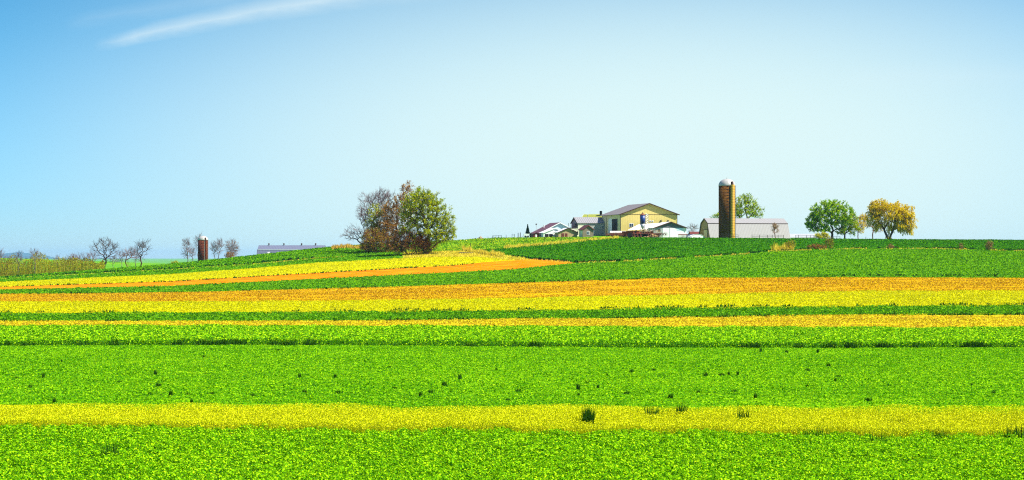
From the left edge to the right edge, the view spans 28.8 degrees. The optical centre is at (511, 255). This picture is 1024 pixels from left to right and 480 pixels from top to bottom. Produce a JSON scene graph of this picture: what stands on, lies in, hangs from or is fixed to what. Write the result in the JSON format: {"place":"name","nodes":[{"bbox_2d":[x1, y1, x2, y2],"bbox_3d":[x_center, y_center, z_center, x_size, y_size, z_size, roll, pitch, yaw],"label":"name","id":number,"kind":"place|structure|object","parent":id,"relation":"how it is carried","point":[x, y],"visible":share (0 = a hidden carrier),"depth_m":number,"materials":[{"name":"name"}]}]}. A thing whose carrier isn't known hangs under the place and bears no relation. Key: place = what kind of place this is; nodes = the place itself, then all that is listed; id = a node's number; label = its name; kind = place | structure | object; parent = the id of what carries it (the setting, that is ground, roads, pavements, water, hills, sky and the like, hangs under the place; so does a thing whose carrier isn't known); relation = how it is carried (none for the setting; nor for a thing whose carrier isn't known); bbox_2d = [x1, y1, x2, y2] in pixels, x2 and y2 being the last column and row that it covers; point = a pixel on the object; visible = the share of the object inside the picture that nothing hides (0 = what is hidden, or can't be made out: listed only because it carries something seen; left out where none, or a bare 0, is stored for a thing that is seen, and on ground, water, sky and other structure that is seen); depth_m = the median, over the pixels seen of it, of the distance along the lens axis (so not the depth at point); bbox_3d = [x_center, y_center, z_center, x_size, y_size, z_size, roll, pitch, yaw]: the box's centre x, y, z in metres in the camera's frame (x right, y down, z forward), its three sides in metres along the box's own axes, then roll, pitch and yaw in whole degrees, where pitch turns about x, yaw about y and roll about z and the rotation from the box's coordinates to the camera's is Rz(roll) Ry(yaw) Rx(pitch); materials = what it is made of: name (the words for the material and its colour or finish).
{"place":"outdoors","nodes":[
{"label":"outdoors","id":0,"kind":"place"},
{"bbox_2d":[1,252,118,258],"bbox_3d":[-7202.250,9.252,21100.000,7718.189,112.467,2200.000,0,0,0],"label":"hills","id":1,"kind":"structure","parent":0,"point":[27,255],"depth_m":20497.73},
{"bbox_2d":[0,244,393,277],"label":"hilltop field","id":2,"kind":"structure","parent":0,"point":[284,257],"depth_m":577.28,"materials":[{"name":"green plant"}]},
{"bbox_2d":[1,256,314,276],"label":"field edge","id":3,"kind":"object","parent":2,"relation":"on","point":[74,272],"visible":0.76,"depth_m":566.58,"materials":[{"name":"green plant"}]},
{"bbox_2d":[2,253,404,281],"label":"green slope","id":4,"kind":"structure","parent":0,"point":[401,255],"depth_m":537.50,"materials":[{"name":"green plant"}]},
{"bbox_2d":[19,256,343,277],"bbox_3d":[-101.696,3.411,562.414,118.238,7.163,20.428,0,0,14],"label":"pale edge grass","id":5,"kind":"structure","parent":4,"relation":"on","point":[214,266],"depth_m":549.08,"materials":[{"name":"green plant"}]},
{"bbox_2d":[0,252,399,281],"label":"slope crop","id":6,"kind":"object","parent":4,"relation":"on","point":[97,274],"visible":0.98,"depth_m":541.92,"materials":[{"name":"green plant"}]},
{"bbox_2d":[0,256,527,286],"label":"yellow field","id":7,"kind":"structure","parent":0,"point":[451,260],"depth_m":501.27,"materials":[{"name":"yellow plant"}]},
{"bbox_2d":[0,259,571,289],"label":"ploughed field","id":8,"kind":"structure","parent":0,"point":[503,265],"depth_m":474.49,"materials":[{"name":"plant"}]},
{"bbox_2d":[1,263,473,286],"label":"field edge","id":9,"kind":"object","parent":8,"relation":"on","point":[240,277],"visible":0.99,"depth_m":480.75,"materials":[{"name":"green plant"}]},
{"bbox_2d":[257,243,325,253],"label":"long barn","id":10,"kind":"structure","parent":0,"point":[263,249],"depth_m":802.03,"materials":[{"name":"white paint"}]},
{"bbox_2d":[0,235,653,274],"bbox_3d":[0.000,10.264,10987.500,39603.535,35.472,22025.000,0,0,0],"label":"ground","id":11,"kind":"structure","parent":0,"point":[130,263],"depth_m":1984.85,"materials":[{"name":"green plant"}]},
{"bbox_2d":[0,255,11,274],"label":"bare tree","id":12,"kind":"object","parent":11,"relation":"on","point":[6,261],"visible":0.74,"depth_m":684.88,"materials":[{"name":"brown plant"}]},
{"bbox_2d":[13,251,23,273],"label":"bare tree","id":13,"kind":"object","parent":11,"relation":"on","point":[18,254],"visible":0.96,"depth_m":679.88,"materials":[{"name":"grey plant"}]},
{"bbox_2d":[28,248,42,272],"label":"bare tree","id":14,"kind":"object","parent":11,"relation":"on","point":[34,256],"visible":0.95,"depth_m":679.91,"materials":[{"name":"grey plant"}]},
{"bbox_2d":[0,252,104,275],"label":"hedge thicket","id":15,"kind":"object","parent":11,"relation":"on","point":[39,268],"visible":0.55,"depth_m":677.67,"materials":[{"name":"brown plant"}]},
{"bbox_2d":[83,250,97,267],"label":"bare tree","id":16,"kind":"object","parent":11,"relation":"on","point":[92,253],"visible":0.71,"depth_m":699.67,"materials":[{"name":"grey plant"}]},
{"bbox_2d":[89,236,118,266],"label":"bare tree","id":17,"kind":"object","parent":11,"relation":"on","point":[105,248],"visible":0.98,"depth_m":689.86,"materials":[{"name":"grey plant"}]},
{"bbox_2d":[108,255,119,263],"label":"bare tree","id":18,"kind":"object","parent":11,"relation":"on","point":[112,260],"visible":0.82,"depth_m":720.13,"materials":[{"name":"grey plant"}]},
{"bbox_2d":[115,251,124,266],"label":"bare tree","id":19,"kind":"object","parent":11,"relation":"on","point":[121,257],"visible":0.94,"depth_m":699.67,"materials":[{"name":"grey plant"}]},
{"bbox_2d":[120,246,136,266],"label":"bare tree","id":20,"kind":"object","parent":11,"relation":"on","point":[132,253],"visible":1,"depth_m":695.13,"materials":[{"name":"grey plant"}]},
{"bbox_2d":[134,238,152,265],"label":"bare tree","id":21,"kind":"object","parent":11,"relation":"on","point":[141,246],"visible":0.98,"depth_m":689.59,"materials":[{"name":"grey plant"}]},
{"bbox_2d":[180,237,192,261],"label":"bare tree","id":22,"kind":"object","parent":11,"relation":"on","point":[187,243],"visible":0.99,"depth_m":830.01,"materials":[{"name":"grey plant"}]},
{"bbox_2d":[198,236,207,260],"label":"silo","id":23,"kind":"object","parent":11,"relation":"on","point":[202,248],"visible":0.72,"depth_m":848.05,"materials":[{"name":"red brick"}]},
{"bbox_2d":[209,242,219,257],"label":"bare tree","id":24,"kind":"object","parent":11,"relation":"on","point":[213,247],"visible":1,"depth_m":829.70,"materials":[{"name":"grey plant"}]},
{"bbox_2d":[214,238,223,258],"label":"bare tree","id":25,"kind":"object","parent":11,"relation":"on","point":[218,244],"visible":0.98,"depth_m":829.68,"materials":[{"name":"grey plant"}]},
{"bbox_2d":[223,237,239,255],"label":"bare tree","id":26,"kind":"object","parent":11,"relation":"on","point":[232,244],"visible":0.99,"depth_m":824.62,"materials":[{"name":"grey plant"}]},
{"bbox_2d":[339,204,374,250],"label":"bare tree","id":27,"kind":"object","parent":11,"relation":"on","point":[363,218],"visible":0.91,"depth_m":567.27,"materials":[{"name":"grey plant"}]},
{"bbox_2d":[359,202,381,250],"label":"budding tree","id":28,"kind":"object","parent":11,"relation":"on","point":[372,219],"visible":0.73,"depth_m":565.57,"materials":[{"name":"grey plant"}]},
{"bbox_2d":[357,187,395,240],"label":"bare tree","id":29,"kind":"object","parent":11,"relation":"on","point":[386,195],"visible":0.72,"depth_m":574.24,"materials":[{"name":"grey plant"}]},
{"bbox_2d":[358,227,398,252],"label":"bush","id":30,"kind":"object","parent":11,"relation":"on","point":[378,238],"visible":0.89,"depth_m":558.37,"materials":[{"name":"brown plant"}]},
{"bbox_2d":[368,202,405,247],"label":"rusty tree","id":31,"kind":"object","parent":11,"relation":"on","point":[380,220],"visible":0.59,"depth_m":565.52,"materials":[{"name":"brown plant"}]},
{"bbox_2d":[382,228,437,254],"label":"bush","id":32,"kind":"object","parent":11,"relation":"on","point":[403,245],"visible":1,"depth_m":537.42,"materials":[{"name":"brown plant"}]},
{"bbox_2d":[397,185,457,253],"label":"olive tree","id":33,"kind":"object","parent":11,"relation":"on","point":[412,205],"visible":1,"depth_m":536.84,"materials":[{"name":"green plant"}]},
{"bbox_2d":[539,228,558,236],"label":"garage","id":34,"kind":"structure","parent":11,"relation":"on","point":[549,232],"depth_m":645.58,"materials":[{"name":"white paint"}]},
{"bbox_2d":[532,222,571,232],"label":"farmhouse","id":35,"kind":"object","parent":11,"relation":"on","point":[559,225],"visible":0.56,"depth_m":656.88,"materials":[{"name":"blue"}]},
{"bbox_2d":[504,235,618,247],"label":"golden grass","id":36,"kind":"structure","parent":11,"relation":"on","point":[540,243],"depth_m":571.98,"materials":[{"name":"yellow plant"}]},
{"bbox_2d":[554,228,577,236],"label":"shed","id":37,"kind":"structure","parent":11,"relation":"on","point":[566,232],"depth_m":640.69,"materials":[{"name":"white paint"}]},
{"bbox_2d":[568,217,604,235],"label":"milk house","id":38,"kind":"structure","parent":11,"relation":"on","point":[597,224],"depth_m":656.87,"materials":[{"name":"white paint"}]},
{"bbox_2d":[578,225,594,236],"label":"shed","id":39,"kind":"structure","parent":11,"relation":"on","point":[585,230],"depth_m":636.47,"materials":[{"name":"beige"}]},
{"bbox_2d":[582,211,601,216],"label":"house","id":40,"kind":"structure","parent":11,"relation":"on","point":[591,215],"depth_m":703.25,"materials":[{"name":"yellow paint"}]},
{"bbox_2d":[599,203,679,235],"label":"machine barn","id":41,"kind":"structure","parent":11,"relation":"on","point":[626,218],"depth_m":642.85,"materials":[{"name":"yellow paint"}]},
{"bbox_2d":[608,219,611,233],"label":"sliding door","id":42,"kind":"structure","parent":41,"relation":"in","point":[609,220],"depth_m":651.61,"materials":[{"name":"white paint"}]},
{"bbox_2d":[612,219,617,230],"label":"door","id":43,"kind":"structure","parent":41,"relation":"in","point":[614,221],"depth_m":645.68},
{"bbox_2d":[629,223,657,236],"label":"lean to","id":44,"kind":"object","parent":11,"relation":"on","point":[636,227],"visible":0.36,"depth_m":636.40,"materials":[{"name":"white metal"}]},
{"bbox_2d":[640,212,647,231],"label":"feed bin","id":45,"kind":"object","parent":11,"relation":"on","point":[642,219],"visible":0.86,"depth_m":628.37,"materials":[{"name":"blue metal"}]},
{"bbox_2d":[647,222,687,237],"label":"open shed","id":46,"kind":"structure","parent":11,"relation":"on","point":[672,229],"depth_m":629.12,"materials":[{"name":"white paint"}]},
{"bbox_2d":[663,228,669,236],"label":"door","id":47,"kind":"structure","parent":46,"relation":"in","point":[665,230],"depth_m":628.64,"materials":[{"name":"white paint"}]},
{"bbox_2d":[670,228,683,236],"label":"door","id":48,"kind":"structure","parent":46,"relation":"in","point":[673,231],"depth_m":629.26,"materials":[{"name":"white paint"}]},
{"bbox_2d":[686,234,704,237],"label":"hoop shelter","id":49,"kind":"object","parent":11,"relation":"on","point":[695,235],"visible":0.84,"depth_m":629.18,"materials":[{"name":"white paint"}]},
{"bbox_2d":[718,179,735,237],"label":"silo","id":50,"kind":"object","parent":11,"relation":"on","point":[727,206],"visible":0.98,"depth_m":627.57,"materials":[{"name":"brown tile"}]},
{"bbox_2d":[709,193,764,217],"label":"leafing tree","id":51,"kind":"object","parent":11,"relation":"on","point":[752,211],"visible":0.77,"depth_m":704.08,"materials":[{"name":"green plant"}]},
{"bbox_2d":[699,218,790,238],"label":"gambrel barn","id":52,"kind":"structure","parent":11,"relation":"on","point":[750,227],"depth_m":650.36,"materials":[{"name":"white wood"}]},
{"bbox_2d":[772,222,778,237],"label":"sapling","id":53,"kind":"object","parent":11,"relation":"on","point":[774,226],"visible":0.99,"depth_m":633.79,"materials":[{"name":"brown plant"}]},
{"bbox_2d":[790,234,814,238],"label":"shed","id":54,"kind":"structure","parent":11,"relation":"on","point":[795,236],"depth_m":665.87,"materials":[{"name":"white paint"}]},
{"bbox_2d":[814,231,829,238],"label":"bush","id":55,"kind":"object","parent":11,"relation":"on","point":[822,235],"visible":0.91,"depth_m":624.34,"materials":[{"name":"yellow plant"}]},
{"bbox_2d":[804,198,854,238],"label":"green tree","id":56,"kind":"object","parent":11,"relation":"on","point":[816,214],"visible":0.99,"depth_m":634.50,"materials":[{"name":"green plant"}]},
{"bbox_2d":[835,211,861,238],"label":"leafing tree","id":57,"kind":"object","parent":11,"relation":"on","point":[849,228],"visible":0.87,"depth_m":639.34,"materials":[{"name":"green plant"}]},
{"bbox_2d":[856,213,869,238],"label":"budding tree","id":58,"kind":"object","parent":11,"relation":"on","point":[861,218],"visible":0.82,"depth_m":644.43,"materials":[{"name":"yellow plant"}]},
{"bbox_2d":[863,217,882,238],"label":"bare tree","id":59,"kind":"object","parent":11,"relation":"on","point":[873,229],"visible":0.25,"depth_m":649.89,"materials":[{"name":"brown plant"}]},
{"bbox_2d":[865,198,917,238],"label":"tree","id":60,"kind":"object","parent":11,"relation":"on","point":[902,217],"visible":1,"depth_m":631.03,"materials":[{"name":"yellow plant"}]},
{"bbox_2d":[331,243,366,249],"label":"mound grass","id":61,"kind":"structure","parent":0,"point":[344,246],"depth_m":594.48,"materials":[{"name":"yellow plant"}]},
{"bbox_2d":[403,250,527,259],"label":"verge","id":62,"kind":"structure","parent":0,"point":[468,254],"depth_m":524.49,"materials":[{"name":"yellow plant"}]},
{"bbox_2d":[460,244,504,256],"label":"golden grass","id":63,"kind":"structure","parent":62,"relation":"on","point":[481,251],"depth_m":527.22,"materials":[{"name":"yellow plant"}]},
{"bbox_2d":[0,433,1022,479],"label":"alfalfa field","id":64,"kind":"structure","parent":0,"point":[416,460],"depth_m":81.75,"materials":[{"name":"green plant"}]},
{"bbox_2d":[99,444,119,457],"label":"grass tussock","id":65,"kind":"object","parent":64,"relation":"on","point":[111,450],"depth_m":80.69,"materials":[{"name":"green plant"}]},
{"bbox_2d":[0,422,1023,479],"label":"alfalfa","id":66,"kind":"object","parent":64,"relation":"on","point":[836,457],"visible":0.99,"depth_m":80.45,"materials":[{"name":"green plant"}]},
{"bbox_2d":[803,426,827,442],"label":"grass tussock","id":67,"kind":"object","parent":64,"relation":"on","point":[818,432],"depth_m":90.63,"materials":[{"name":"green plant"}]},
{"bbox_2d":[865,433,889,443],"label":"grass tussock","id":68,"kind":"object","parent":64,"relation":"on","point":[873,439],"depth_m":87.97,"materials":[{"name":"green plant"}]},
{"bbox_2d":[928,426,949,439],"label":"grass tussock","id":69,"kind":"object","parent":64,"relation":"on","point":[937,434],"depth_m":90.49,"materials":[{"name":"green plant"}]},
{"bbox_2d":[1003,424,1023,438],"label":"grass tussock","id":70,"kind":"object","parent":64,"relation":"on","point":[1019,433],"depth_m":90.58,"materials":[{"name":"green plant"}]},
{"bbox_2d":[1,291,1021,313],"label":"yellow strip","id":71,"kind":"object","parent":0,"point":[636,299],"visible":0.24,"depth_m":314.81,"materials":[{"name":"yellow plant"}]},
{"bbox_2d":[0,290,1023,313],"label":"yellow crop","id":72,"kind":"object","parent":71,"relation":"on","point":[330,305],"visible":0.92,"depth_m":315.94,"materials":[{"name":"yellow plant"}]},
{"bbox_2d":[1,302,1023,312],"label":"strip edge weeds","id":73,"kind":"object","parent":71,"relation":"on","point":[721,305],"visible":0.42,"depth_m":290.17,"materials":[{"name":"green plant"}]},
{"bbox_2d":[0,344,1023,415],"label":"mown field","id":74,"kind":"structure","parent":0,"point":[548,399],"depth_m":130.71,"materials":[{"name":"green plant"}]},
{"bbox_2d":[4,337,1015,347],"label":"edge grass","id":75,"kind":"structure","parent":74,"relation":"on","point":[532,344],"depth_m":183.72,"materials":[{"name":"green plant"}]},
{"bbox_2d":[1,331,1022,347],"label":"tall alfalfa field","id":76,"kind":"structure","parent":0,"point":[524,345],"depth_m":190.05,"materials":[{"name":"green plant"}]},
{"bbox_2d":[0,323,1023,347],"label":"tall alfalfa","id":77,"kind":"object","parent":76,"relation":"on","point":[523,335],"visible":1,"depth_m":194.96,"materials":[{"name":"green plant"}]},
{"bbox_2d":[0,0,1023,258],"label":"sky","id":78,"kind":"structure","parent":0,"point":[254,123],"materials":[{"name":"blue"}]},
{"bbox_2d":[0,277,1023,301],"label":"stubble field","id":79,"kind":"structure","parent":0,"point":[652,285],"depth_m":385.91,"materials":[{"name":"plant"}]},
{"bbox_2d":[1,277,639,293],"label":"shadow weeds","id":80,"kind":"object","parent":79,"relation":"on","point":[637,278],"visible":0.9,"depth_m":418.95,"materials":[{"name":"green plant"}]},
{"bbox_2d":[0,247,1023,293],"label":"grain field","id":81,"kind":"structure","parent":0,"point":[602,275],"depth_m":457.56,"materials":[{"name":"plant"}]},
{"bbox_2d":[498,246,1023,262],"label":"border grass","id":82,"kind":"structure","parent":81,"relation":"on","point":[518,258],"depth_m":500.53,"materials":[{"name":"green plant"}]},
{"bbox_2d":[800,272,997,276],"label":"shadow weeds","id":83,"kind":"object","parent":81,"relation":"on","point":[903,275],"visible":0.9,"depth_m":427.29,"materials":[{"name":"green plant"}]},
{"bbox_2d":[984,240,993,249],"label":"shrub","id":84,"kind":"object","parent":81,"relation":"on","point":[991,243],"visible":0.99,"depth_m":539.73,"materials":[{"name":"brown plant"}]},
{"bbox_2d":[396,236,630,252],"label":"pasture","id":85,"kind":"structure","parent":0,"point":[482,244],"depth_m":579.88,"materials":[{"name":"green plant"}]},
{"bbox_2d":[377,180,415,250],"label":"rusty tree","id":86,"kind":"object","parent":85,"relation":"on","point":[395,214],"visible":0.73,"depth_m":561.49,"materials":[{"name":"brown plant"}]},
{"bbox_2d":[17,315,1022,331],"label":"stubble strip","id":87,"kind":"object","parent":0,"point":[869,323],"visible":0.18,"depth_m":245.40,"materials":[{"name":"plant"}]},
{"bbox_2d":[0,313,1023,330],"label":"strip weeds","id":88,"kind":"object","parent":87,"relation":"on","point":[646,321],"visible":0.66,"depth_m":245.95,"materials":[{"name":"yellow plant"}]},
{"bbox_2d":[2,311,1023,321],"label":"strip edge weeds","id":89,"kind":"object","parent":87,"relation":"on","point":[719,316],"visible":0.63,"depth_m":260.92,"materials":[{"name":"green plant"}]},
{"bbox_2d":[19,307,1022,320],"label":"green strip","id":90,"kind":"object","parent":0,"point":[518,315],"visible":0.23,"depth_m":274.93,"materials":[{"name":"green plant"}]},
{"bbox_2d":[0,304,1023,320],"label":"green strip crop","id":91,"kind":"object","parent":90,"relation":"on","point":[617,312],"visible":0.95,"depth_m":274.23,"materials":[{"name":"green plant"}]},
{"bbox_2d":[512,255,613,262],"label":"ditch bank","id":92,"kind":"structure","parent":0,"point":[540,258],"depth_m":489.60,"materials":[{"name":"plant"}]},
{"bbox_2d":[474,237,1023,262],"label":"dark green field","id":93,"kind":"structure","parent":0,"point":[636,250],"depth_m":549.47,"materials":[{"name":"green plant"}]},
{"bbox_2d":[622,231,632,236],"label":"manure spreader","id":94,"kind":"object","parent":93,"relation":"on","point":[628,233],"visible":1,"depth_m":620.81,"materials":[{"name":"red paint"}]},
{"bbox_2d":[771,243,794,250],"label":"border grass","id":95,"kind":"structure","parent":93,"relation":"on","point":[775,247],"depth_m":535.08,"materials":[{"name":"yellow plant"}]},
{"bbox_2d":[784,239,795,247],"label":"shrub","id":96,"kind":"object","parent":93,"relation":"on","point":[790,244],"visible":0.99,"depth_m":536.68,"materials":[{"name":"green plant"}]},
{"bbox_2d":[806,243,826,248],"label":"shrub","id":97,"kind":"object","parent":93,"relation":"on","point":[814,246],"visible":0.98,"depth_m":541.83,"materials":[{"name":"brown plant"}]},
{"bbox_2d":[823,236,834,248],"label":"shrub","id":98,"kind":"object","parent":93,"relation":"on","point":[829,243],"visible":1,"depth_m":543.84,"materials":[{"name":"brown plant"}]},
{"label":"mustard strip","id":99,"kind":"structure","parent":0,"visible":0},
{"bbox_2d":[0,402,1023,442],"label":"mustard","id":100,"kind":"object","parent":99,"relation":"on","point":[519,413],"depth_m":95.31,"materials":[{"name":"yellow plant"}]},
{"bbox_2d":[579,405,606,425],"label":"grass tussock","id":101,"kind":"object","parent":99,"relation":"on","point":[588,415],"depth_m":94.26,"materials":[{"name":"green plant"}]},
{"bbox_2d":[643,404,664,417],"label":"grass tussock","id":102,"kind":"object","parent":99,"relation":"on","point":[649,412],"depth_m":98.95,"materials":[{"name":"plant"}]},
{"bbox_2d":[673,403,687,417],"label":"grass tussock","id":103,"kind":"object","parent":99,"relation":"on","point":[679,409],"depth_m":99.57,"materials":[{"name":"green plant"}]},
{"bbox_2d":[735,406,752,427],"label":"grass tussock","id":104,"kind":"object","parent":99,"relation":"on","point":[742,415],"depth_m":95.71,"materials":[{"name":"green plant"}]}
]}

